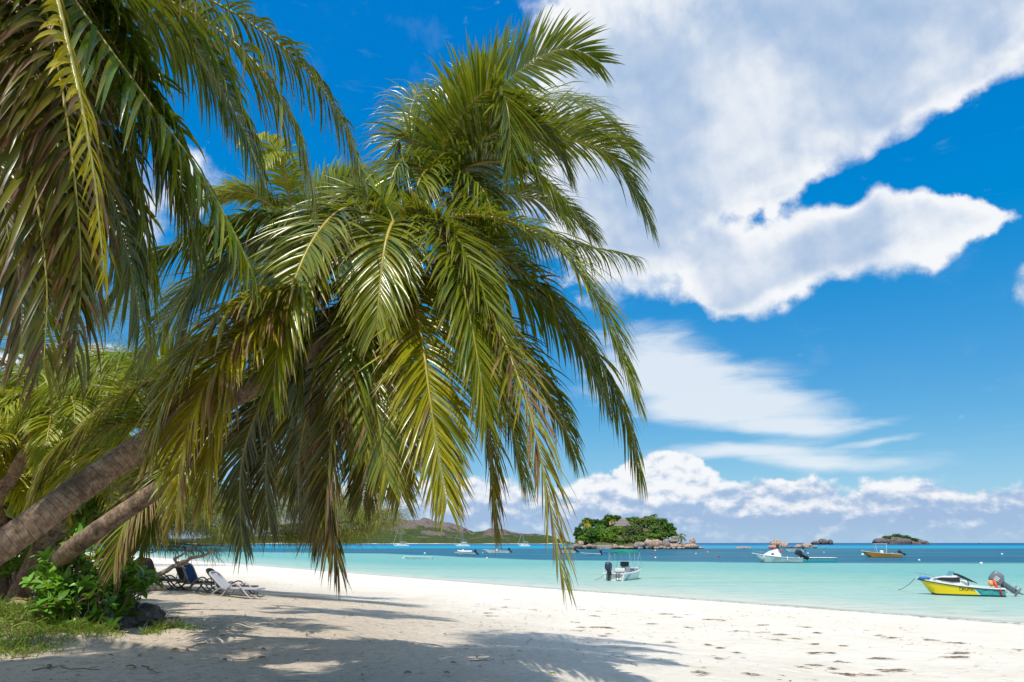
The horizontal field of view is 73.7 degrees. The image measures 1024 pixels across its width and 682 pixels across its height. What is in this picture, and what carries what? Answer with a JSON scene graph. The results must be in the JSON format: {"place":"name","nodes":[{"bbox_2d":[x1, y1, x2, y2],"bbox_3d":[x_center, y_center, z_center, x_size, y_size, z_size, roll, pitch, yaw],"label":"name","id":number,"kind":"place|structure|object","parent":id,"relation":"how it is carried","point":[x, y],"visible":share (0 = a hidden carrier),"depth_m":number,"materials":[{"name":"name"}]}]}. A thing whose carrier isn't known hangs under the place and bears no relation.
{"place":"outdoors","nodes":[
{"label":"outdoors","id":0,"kind":"place"},
{"bbox_2d":[0,594,217,662],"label":"grass","id":1,"kind":"structure","parent":0,"point":[11,609],"depth_m":11.26,"materials":[{"name":"green plant"}]},
{"bbox_2d":[65,517,572,543],"bbox_3d":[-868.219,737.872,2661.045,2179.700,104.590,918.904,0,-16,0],"label":"hills","id":2,"kind":"structure","parent":0,"point":[423,532],"depth_m":2370.01,"materials":[{"name":"green plant"}]},
{"bbox_2d":[265,543,560,543],"bbox_3d":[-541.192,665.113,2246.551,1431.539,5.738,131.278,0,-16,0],"label":"beach","id":3,"kind":"structure","parent":0,"point":[429,543],"depth_m":2230.36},
{"bbox_2d":[0,552,1023,681],"bbox_3d":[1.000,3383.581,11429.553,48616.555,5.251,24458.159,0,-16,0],"label":"beach","id":4,"kind":"structure","parent":0,"point":[346,652],"depth_m":16.05,"materials":[{"name":"beige sand"}]},
{"bbox_2d":[0,531,68,600],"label":"beach shrub","id":5,"kind":"object","parent":4,"relation":"on","point":[14,565],"visible":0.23,"depth_m":16.77,"materials":[{"name":"green plant"}]},
{"bbox_2d":[0,409,111,601],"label":"coconut palm","id":6,"kind":"object","parent":4,"relation":"on","point":[20,488],"visible":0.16,"depth_m":16.25,"materials":[{"name":"green plant"}]},
{"bbox_2d":[0,465,119,526],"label":"broadleaf tree","id":7,"kind":"object","parent":4,"relation":"on","point":[89,510],"visible":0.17,"depth_m":17.92,"materials":[{"name":"green plant"}]},
{"bbox_2d":[0,305,121,430],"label":"coconut palm","id":8,"kind":"object","parent":4,"relation":"on","point":[94,351],"visible":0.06,"depth_m":23.61,"materials":[{"name":"green plant"}]},
{"bbox_2d":[0,364,144,524],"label":"coconut palm","id":9,"kind":"object","parent":4,"relation":"on","point":[38,445],"visible":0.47,"depth_m":14.48,"materials":[{"name":"green plant"}]},
{"bbox_2d":[19,516,132,631],"bbox_3d":[-7.753,4.178,12.132,2.341,2.126,1.584,0,-16,0],"label":"beach shrub","id":10,"kind":"object","parent":4,"relation":"on","point":[58,585],"visible":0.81,"depth_m":11.87,"materials":[{"name":"green plant"}]},
{"bbox_2d":[54,521,100,543],"bbox_3d":[-13.793,5.927,20.175,5.073,4.208,2.851,0,-16,0],"label":"broadleaf tree","id":11,"kind":"object","parent":4,"relation":"on","point":[61,537],"depth_m":20.38,"materials":[{"name":"green plant"}]},
{"bbox_2d":[61,666,98,669],"bbox_3d":[-5.799,4.439,9.263,0.753,0.047,0.133,-6,-18,21],"label":"twig","id":12,"kind":"object","parent":4,"relation":"on","point":[80,668],"visible":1,"depth_m":9.29,"materials":[{"name":"brown wood"}]},
{"bbox_2d":[9,437,168,579],"bbox_3d":[-11.770,4.857,18.518,4.513,4.945,4.903,0,-16,0],"label":"coconut palm","id":13,"kind":"object","parent":4,"relation":"on","point":[103,494],"visible":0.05,"depth_m":18.34,"materials":[{"name":"green plant"}]},
{"bbox_2d":[81,605,133,630],"bbox_3d":[-7.467,5.167,12.429,1.575,0.789,1.139,0,-16,0],"label":"earth mound","id":14,"kind":"object","parent":4,"relation":"on","point":[122,626],"visible":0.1,"depth_m":12.12,"materials":[{"name":"soil"}]},
{"bbox_2d":[68,557,163,616],"bbox_3d":[-7.476,4.641,12.657,1.624,1.398,1.298,-7,-18,23],"label":"beach shrub","id":15,"kind":"object","parent":14,"relation":"on","point":[135,580],"visible":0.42,"depth_m":12.57,"materials":[{"name":"green plant"}]},
{"bbox_2d":[42,271,188,544],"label":"casuarina tree","id":16,"kind":"object","parent":4,"relation":"on","point":[118,314],"visible":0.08,"depth_m":83.11,"materials":[{"name":"green plant"}]},
{"bbox_2d":[51,354,182,553],"bbox_3d":[-14.888,4.624,24.750,6.337,8.992,6.855,0,-16,0],"label":"coconut palm","id":17,"kind":"object","parent":4,"relation":"on","point":[66,528],"visible":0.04,"depth_m":24.37,"materials":[{"name":"green plant"}]},
{"bbox_2d":[117,602,165,626],"bbox_3d":[-7.191,5.278,12.729,1.310,0.854,1.230,-7,-18,22],"label":"rock","id":18,"kind":"object","parent":4,"relation":"on","point":[148,611],"visible":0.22,"depth_m":12.54,"materials":[{"name":"grey stone"}]},
{"bbox_2d":[1,318,298,592],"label":"coconut palm","id":19,"kind":"object","parent":4,"relation":"on","point":[126,539],"visible":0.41,"depth_m":12.57,"materials":[{"name":"green plant"}]},
{"bbox_2d":[146,584,166,590],"bbox_3d":[-13.672,9.340,25.782,1.202,0.308,0.294,6,-18,-20],"label":"earth mound","id":20,"kind":"object","parent":4,"relation":"on","point":[154,587],"visible":0.32,"depth_m":25.76,"materials":[{"name":"beige sand"}]},
{"bbox_2d":[137,617,180,627],"bbox_3d":[-6.519,5.277,12.530,1.034,0.400,0.704,0,-16,0],"label":"earth mound","id":21,"kind":"object","parent":4,"relation":"on","point":[149,623],"visible":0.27,"depth_m":12.38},
{"bbox_2d":[137,557,181,588],"bbox_3d":[-14.169,9.278,27.346,1.780,1.205,0.728,-2,-17,6],"label":"sun lounger","id":22,"kind":"object","parent":4,"relation":"on","point":[166,578],"visible":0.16,"depth_m":27.31,"materials":[{"name":"brown plastic"}]},
{"bbox_2d":[108,470,213,522],"bbox_3d":[-22.332,9.783,39.117,12.335,7.836,6.155,0,-16,0],"label":"broadleaf tree","id":23,"kind":"object","parent":4,"relation":"on","point":[188,492],"visible":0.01,"depth_m":38.89,"materials":[{"name":"green plant"}]},
{"bbox_2d":[143,558,188,589],"bbox_3d":[-13.848,9.283,27.261,1.780,1.194,0.728,-1,-17,4],"label":"sun lounger","id":24,"kind":"object","parent":4,"relation":"on","point":[150,564],"visible":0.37,"depth_m":27.34,"materials":[{"name":"brown plastic"}]},
{"bbox_2d":[138,539,224,578],"bbox_3d":[-14.107,9.206,28.338,4.768,1.893,3.341,0,-16,0],"label":"dead branch","id":25,"kind":"object","parent":4,"relation":"on","point":[171,567],"visible":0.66,"depth_m":27.16,"materials":[{"name":"wood"}]},
{"bbox_2d":[0,0,368,416],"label":"coconut palm","id":26,"kind":"object","parent":4,"relation":"on","point":[66,174],"visible":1,"depth_m":6.04,"materials":[{"name":"green plant"}]},
{"bbox_2d":[171,561,215,590],"bbox_3d":[-12.942,9.653,28.039,1.856,1.152,0.728,-2,-17,8],"label":"sun lounger","id":27,"kind":"object","parent":4,"relation":"on","point":[180,572],"visible":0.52,"depth_m":27.91,"materials":[{"name":"brown plastic"}]},
{"bbox_2d":[4,132,386,603],"bbox_3d":[-7.554,0.793,17.118,8.545,12.063,5.419,6,-17,-19],"label":"coconut palm","id":28,"kind":"object","parent":4,"relation":"on","point":[242,194],"visible":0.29,"depth_m":18.07,"materials":[{"name":"green plant"}]},
{"bbox_2d":[128,481,266,566],"bbox_3d":[-13.575,7.903,28.822,6.524,5.007,3.736,0,-16,0],"label":"casuarina tree","id":29,"kind":"object","parent":4,"relation":"on","point":[177,546],"visible":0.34,"depth_m":28.36,"materials":[{"name":"green plant"}]},
{"bbox_2d":[179,563,222,592],"bbox_3d":[-12.570,9.650,27.850,1.882,1.137,0.728,-4,-17,13],"label":"sun lounger","id":30,"kind":"object","parent":4,"relation":"on","point":[189,571],"visible":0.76,"depth_m":27.92,"materials":[{"name":"blue fabric"}]},
{"bbox_2d":[206,568,258,595],"bbox_3d":[-11.116,9.525,27.031,2.039,1.014,0.728,-1,-17,4],"label":"sun lounger","id":31,"kind":"object","parent":4,"relation":"on","point":[208,570],"visible":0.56,"depth_m":26.84,"materials":[{"name":"grey plastic"}]},
{"bbox_2d":[209,571,264,598],"bbox_3d":[-10.344,9.119,25.577,2.091,0.958,0.728,-2,-17,8],"label":"sun lounger","id":32,"kind":"object","parent":4,"relation":"on","point":[219,579],"visible":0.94,"depth_m":25.58,"materials":[{"name":"white plastic"}]},
{"bbox_2d":[100,441,426,561],"bbox_3d":[-10.440,7.167,29.880,14.456,7.182,8.714,0,-16,0],"label":"casuarina tree","id":33,"kind":"object","parent":4,"relation":"on","point":[375,525],"visible":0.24,"depth_m":28.02,"materials":[{"name":"green plant"}]},
{"bbox_2d":[0,163,648,608],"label":"coconut palm","id":34,"kind":"object","parent":4,"relation":"on","point":[342,369],"visible":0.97,"depth_m":8.09,"materials":[{"name":"green plant"}]},
{"bbox_2d":[24,4,659,599],"bbox_3d":[-5.422,-0.519,13.772,16.823,12.727,5.760,-6,-18,20],"label":"coconut palm","id":35,"kind":"object","parent":4,"relation":"on","point":[460,140],"visible":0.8,"depth_m":11.22,"materials":[{"name":"green plant"}]},
{"bbox_2d":[11,599,1004,681],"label":"beach debris","id":36,"kind":"object","parent":4,"relation":"on","point":[582,639],"visible":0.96,"depth_m":17.30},
{"bbox_2d":[690,670,707,675],"bbox_3d":[3.059,5.343,10.987,0.350,0.044,0.254,0,-16,0],"label":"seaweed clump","id":37,"kind":"object","parent":4,"relation":"on","point":[704,672],"visible":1,"depth_m":11.02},
{"bbox_2d":[743,672,758,675],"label":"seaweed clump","id":38,"kind":"object","parent":4,"relation":"on","point":[747,673],"visible":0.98,"depth_m":11.45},
{"bbox_2d":[803,664,825,665],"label":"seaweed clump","id":39,"kind":"object","parent":4,"relation":"on","point":[814,664],"visible":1,"depth_m":13.99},
{"bbox_2d":[805,652,839,654],"bbox_3d":[7.643,7.690,16.831,0.782,0.042,0.288,-2,-17,7],"label":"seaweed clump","id":40,"kind":"object","parent":4,"relation":"on","point":[821,652],"visible":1,"depth_m":16.86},
{"bbox_2d":[828,672,864,675],"bbox_3d":[6.252,6.196,12.701,0.616,0.051,0.257,-1,-17,5],"label":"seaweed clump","id":41,"kind":"object","parent":4,"relation":"on","point":[848,674],"visible":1,"depth_m":12.69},
{"bbox_2d":[867,657,891,659],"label":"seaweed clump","id":42,"kind":"object","parent":4,"relation":"on","point":[879,658],"visible":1,"depth_m":16.07,"materials":[{"name":"beige sand"}]},
{"bbox_2d":[875,668,912,672],"bbox_3d":[7.901,6.819,14.132,0.832,0.036,0.362,2,-17,-6],"label":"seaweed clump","id":43,"kind":"object","parent":4,"relation":"on","point":[889,670],"visible":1,"depth_m":14.17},
{"bbox_2d":[938,656,968,657],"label":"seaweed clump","id":44,"kind":"object","parent":4,"relation":"on","point":[955,656],"visible":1,"depth_m":16.57,"materials":[{"name":"beige sand"}]},
{"bbox_2d":[0,0,1023,542],"label":"sky","id":45,"kind":"structure","parent":0,"point":[826,315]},
{"bbox_2d":[85,543,1023,624],"bbox_3d":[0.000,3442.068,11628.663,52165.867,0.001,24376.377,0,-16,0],"label":"lagoon water","id":46,"kind":"structure","parent":0,"point":[852,578],"depth_m":85.02,"materials":[{"name":"teal liquid"}]},
{"bbox_2d":[392,527,408,545],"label":"catamaran","id":47,"kind":"object","parent":46,"relation":"on","point":[402,544],"visible":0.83,"depth_m":756.75,"materials":[{"name":"metal"}]},
{"bbox_2d":[404,556,432,558],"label":"rowing boat","id":48,"kind":"object","parent":46,"relation":"on","point":[416,557],"visible":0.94,"depth_m":143.96,"materials":[{"name":"white plastic"}]},
{"bbox_2d":[454,520,469,545],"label":"catamaran","id":49,"kind":"object","parent":46,"relation":"on","point":[464,543],"visible":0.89,"depth_m":720.05,"materials":[{"name":"metal"}]},
{"bbox_2d":[455,549,478,554],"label":"skiff","id":50,"kind":"object","parent":46,"relation":"on","point":[463,551],"visible":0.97,"depth_m":195.25,"materials":[{"name":"white plastic"}]},
{"bbox_2d":[483,548,512,552],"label":"motorboat","id":51,"kind":"object","parent":46,"relation":"on","point":[490,551],"visible":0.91,"depth_m":225.22,"materials":[{"name":"white paint"}]},
{"bbox_2d":[559,547,578,552],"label":"motorboat","id":52,"kind":"object","parent":46,"relation":"on","point":[574,548],"visible":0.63,"depth_m":225.29,"materials":[{"name":"white plastic"}]},
{"bbox_2d":[582,550,601,554],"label":"skiff","id":53,"kind":"object","parent":46,"relation":"on","point":[600,551],"visible":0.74,"depth_m":192.62,"materials":[{"name":"white plastic"}]},
{"bbox_2d":[603,549,641,580],"bbox_3d":[10.570,21.288,64.359,2.310,3.126,6.206,-10,-19,31],"label":"motorboat","id":54,"kind":"object","parent":46,"relation":"on","point":[625,572],"visible":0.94,"depth_m":63.42,"materials":[{"name":"white plastic"}]},
{"bbox_2d":[684,543,698,548],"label":"granite boulder","id":55,"kind":"object","parent":46,"relation":"in","point":[691,546],"visible":0.83,"depth_m":372.29,"materials":[{"name":"beige stone"}]},
{"bbox_2d":[689,538,695,543],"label":"granite boulder","id":56,"kind":"object","parent":55,"relation":"on","point":[692,540],"visible":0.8,"depth_m":375.78,"materials":[{"name":"beige stone"}]},
{"bbox_2d":[770,540,781,547],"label":"sea rock","id":57,"kind":"object","parent":46,"relation":"in","point":[776,543],"visible":0.7,"depth_m":435.98,"materials":[{"name":"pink stone"}]},
{"bbox_2d":[752,547,809,562],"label":"motorboat","id":58,"kind":"object","parent":46,"relation":"on","point":[773,554],"visible":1,"depth_m":120.06,"materials":[{"name":"white plastic"}]},
{"bbox_2d":[779,542,788,547],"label":"sea rock","id":59,"kind":"object","parent":46,"relation":"in","point":[783,544],"visible":0.62,"depth_m":434.12,"materials":[{"name":"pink stone"}]},
{"bbox_2d":[781,546,805,551],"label":"motorboat","id":60,"kind":"object","parent":46,"relation":"on","point":[792,550],"visible":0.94,"depth_m":266.53,"materials":[{"name":"white plastic"}]},
{"bbox_2d":[802,543,811,547],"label":"sea rock","id":61,"kind":"object","parent":46,"relation":"in","point":[806,545],"visible":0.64,"depth_m":434.12,"materials":[{"name":"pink stone"}]},
{"bbox_2d":[811,541,819,544],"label":"sea rock","id":62,"kind":"object","parent":46,"relation":"in","point":[815,543],"visible":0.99,"depth_m":1432.85,"materials":[{"name":"stone"}]},
{"bbox_2d":[798,557,836,561],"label":"pontoon","id":63,"kind":"object","parent":46,"relation":"on","point":[822,559],"visible":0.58,"depth_m":124.91,"materials":[{"name":"teal"}]},
{"bbox_2d":[818,539,827,544],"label":"sea rock","id":64,"kind":"object","parent":46,"relation":"in","point":[823,541],"visible":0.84,"depth_m":1431.63,"materials":[{"name":"stone"}]},
{"bbox_2d":[861,544,905,556],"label":"motorboat","id":65,"kind":"object","parent":46,"relation":"on","point":[876,554],"visible":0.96,"depth_m":162.56,"materials":[{"name":"orange paint"}]},
{"bbox_2d":[872,540,896,544],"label":"islet rock","id":66,"kind":"object","parent":46,"relation":"in","point":[880,542],"visible":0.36,"depth_m":1428.36,"materials":[{"name":"stone"}]},
{"bbox_2d":[873,537,923,544],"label":"islet rock","id":67,"kind":"object","parent":46,"relation":"in","point":[902,541],"visible":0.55,"depth_m":1427.78,"materials":[{"name":"stone"}]},
{"bbox_2d":[912,539,931,544],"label":"islet rock","id":68,"kind":"object","parent":46,"relation":"in","point":[923,542],"visible":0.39,"depth_m":1430.69,"materials":[{"name":"stone"}]},
{"bbox_2d":[914,571,1023,596],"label":"motorboat","id":69,"kind":"object","parent":46,"relation":"on","point":[951,585],"visible":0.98,"depth_m":44.38,"materials":[{"name":"yellow plastic"}]},
{"bbox_2d":[988,580,993,586],"bbox_3d":[30.859,15.611,43.977,0.335,0.400,0.296,-7,-18,23],"label":"mooring float","id":70,"kind":"object","parent":69,"relation":"in","point":[991,583],"visible":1,"depth_m":43.90,"materials":[{"name":"orange plastic"}]},
{"bbox_2d":[561,523,672,548],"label":"islet ground","id":71,"kind":"structure","parent":0,"point":[600,543],"depth_m":380.47,"materials":[{"name":"green plant"}]},
{"bbox_2d":[573,526,583,539],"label":"broadleaf tree","id":72,"kind":"object","parent":71,"relation":"on","point":[578,530],"visible":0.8,"depth_m":385.43,"materials":[{"name":"green plant"}]},
{"bbox_2d":[577,541,583,547],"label":"granite boulder","id":73,"kind":"object","parent":71,"relation":"on","point":[580,544],"visible":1,"depth_m":374.66,"materials":[{"name":"beige stone"}]},
{"bbox_2d":[575,536,589,543],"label":"broadleaf tree","id":74,"kind":"object","parent":71,"relation":"on","point":[584,539],"visible":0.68,"depth_m":379.35,"materials":[{"name":"green plant"}]},
{"bbox_2d":[581,519,591,527],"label":"coconut palm","id":75,"kind":"object","parent":71,"relation":"on","point":[587,524],"visible":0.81,"depth_m":387.40,"materials":[{"name":"green plant"}]},
{"bbox_2d":[579,517,595,526],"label":"broadleaf tree","id":76,"kind":"object","parent":71,"relation":"on","point":[591,521],"visible":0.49,"depth_m":392.55,"materials":[{"name":"green plant"}]},
{"bbox_2d":[581,526,599,542],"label":"broadleaf tree","id":77,"kind":"object","parent":71,"relation":"on","point":[588,531],"visible":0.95,"depth_m":381.33,"materials":[{"name":"green plant"}]},
{"bbox_2d":[595,524,606,531],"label":"broadleaf tree","id":78,"kind":"object","parent":71,"relation":"on","point":[599,526],"visible":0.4,"depth_m":388.33,"materials":[{"name":"green plant"}]},
{"bbox_2d":[597,519,609,527],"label":"broadleaf tree","id":79,"kind":"object","parent":71,"relation":"on","point":[604,522],"visible":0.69,"depth_m":396.07,"materials":[{"name":"green plant"}]},
{"bbox_2d":[596,528,612,541],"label":"broadleaf tree","id":80,"kind":"object","parent":71,"relation":"on","point":[603,533],"visible":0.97,"depth_m":382.54,"materials":[{"name":"green plant"}]},
{"bbox_2d":[597,545,611,548],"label":"terrace wall","id":81,"kind":"structure","parent":71,"relation":"on","point":[602,547],"depth_m":373.63,"materials":[{"name":"grey stone"}]},
{"bbox_2d":[603,514,615,522],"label":"broadleaf tree","id":82,"kind":"object","parent":71,"relation":"on","point":[608,515],"visible":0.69,"depth_m":400.11,"materials":[{"name":"green plant"}]},
{"bbox_2d":[603,532,619,541],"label":"broadleaf tree","id":83,"kind":"object","parent":71,"relation":"on","point":[612,537],"visible":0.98,"depth_m":380.71,"materials":[{"name":"green plant"}]},
{"bbox_2d":[607,517,616,524],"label":"coconut palm","id":84,"kind":"object","parent":71,"relation":"on","point":[612,520],"visible":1,"depth_m":395.50,"materials":[{"name":"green plant"}]},
{"bbox_2d":[610,525,624,533],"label":"broadleaf tree","id":85,"kind":"object","parent":71,"relation":"on","point":[618,529],"visible":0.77,"depth_m":386.83,"materials":[{"name":"green plant"}]},
{"bbox_2d":[615,538,625,545],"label":"broadleaf tree","id":86,"kind":"object","parent":71,"relation":"on","point":[619,541],"visible":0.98,"depth_m":378.81,"materials":[{"name":"green plant"}]},
{"bbox_2d":[613,518,629,528],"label":"thatched house","id":87,"kind":"structure","parent":71,"relation":"on","point":[622,522],"depth_m":393.20,"materials":[{"name":"beige plant"}]},
{"bbox_2d":[622,535,632,543],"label":"broadleaf tree","id":88,"kind":"object","parent":71,"relation":"on","point":[627,539],"visible":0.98,"depth_m":380.26,"materials":[{"name":"green plant"}]},
{"bbox_2d":[620,523,646,538],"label":"broadleaf tree","id":89,"kind":"object","parent":71,"relation":"on","point":[635,529],"visible":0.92,"depth_m":383.50,"materials":[{"name":"green plant"}]},
{"bbox_2d":[628,516,646,524],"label":"broadleaf tree","id":90,"kind":"object","parent":71,"relation":"on","point":[636,520],"visible":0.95,"depth_m":397.31,"materials":[{"name":"green plant"}]},
{"bbox_2d":[630,535,645,542],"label":"broadleaf tree","id":91,"kind":"object","parent":71,"relation":"on","point":[637,538],"visible":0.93,"depth_m":379.83,"materials":[{"name":"green plant"}]},
{"bbox_2d":[633,542,644,548],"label":"granite boulder","id":92,"kind":"object","parent":71,"relation":"on","point":[636,545],"visible":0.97,"depth_m":373.56,"materials":[{"name":"grey stone"}]},
{"bbox_2d":[640,517,655,527],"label":"broadleaf tree","id":93,"kind":"object","parent":71,"relation":"on","point":[648,521],"visible":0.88,"depth_m":396.62,"materials":[{"name":"green plant"}]},
{"bbox_2d":[644,539,653,548],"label":"granite boulder","id":94,"kind":"object","parent":71,"relation":"on","point":[649,544],"visible":0.86,"depth_m":374.16,"materials":[{"name":"beige stone"}]},
{"bbox_2d":[641,533,664,539],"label":"broadleaf tree","id":95,"kind":"object","parent":71,"relation":"on","point":[651,536],"visible":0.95,"depth_m":379.60,"materials":[{"name":"green plant"}]},
{"bbox_2d":[646,524,667,533],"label":"broadleaf tree","id":96,"kind":"object","parent":71,"relation":"on","point":[655,529],"visible":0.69,"depth_m":386.73,"materials":[{"name":"green plant"}]},
{"bbox_2d":[653,539,660,546],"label":"granite boulder","id":97,"kind":"object","parent":71,"relation":"on","point":[657,542],"visible":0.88,"depth_m":375.16,"materials":[{"name":"beige stone"}]},
{"bbox_2d":[652,518,667,525],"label":"broadleaf tree","id":98,"kind":"object","parent":71,"relation":"on","point":[660,521],"visible":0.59,"depth_m":395.43,"materials":[{"name":"green plant"}]},
{"bbox_2d":[657,532,670,537],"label":"broadleaf tree","id":99,"kind":"object","parent":71,"relation":"on","point":[664,534],"visible":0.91,"depth_m":381.23,"materials":[{"name":"green plant"}]},
{"bbox_2d":[662,539,669,548],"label":"granite boulder","id":100,"kind":"object","parent":71,"relation":"on","point":[666,543],"visible":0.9,"depth_m":374.48,"materials":[{"name":"grey stone"}]},
{"bbox_2d":[662,522,676,532],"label":"broadleaf tree","id":101,"kind":"object","parent":71,"relation":"on","point":[668,527],"visible":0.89,"depth_m":388.24,"materials":[{"name":"green plant"}]},
{"bbox_2d":[668,530,677,536],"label":"broadleaf tree","id":102,"kind":"object","parent":71,"relation":"on","point":[671,533],"visible":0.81,"depth_m":385.32,"materials":[{"name":"green plant"}]},
{"bbox_2d":[669,539,677,542],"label":"granite boulder","id":103,"kind":"object","parent":71,"relation":"on","point":[673,541],"visible":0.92,"depth_m":377.67,"materials":[{"name":"grey stone"}]},
{"bbox_2d":[676,533,686,541],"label":"coconut palm","id":104,"kind":"object","parent":71,"relation":"on","point":[680,536],"visible":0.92,"depth_m":380.95,"materials":[{"name":"green plant"}]},
{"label":"islet rock","id":105,"kind":"object","parent":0,"visible":0},
{"bbox_2d":[892,533,902,537],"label":"broadleaf tree","id":106,"kind":"object","parent":105,"relation":"on","point":[896,535],"visible":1,"depth_m":1435.41,"materials":[{"name":"green plant"}]}
]}

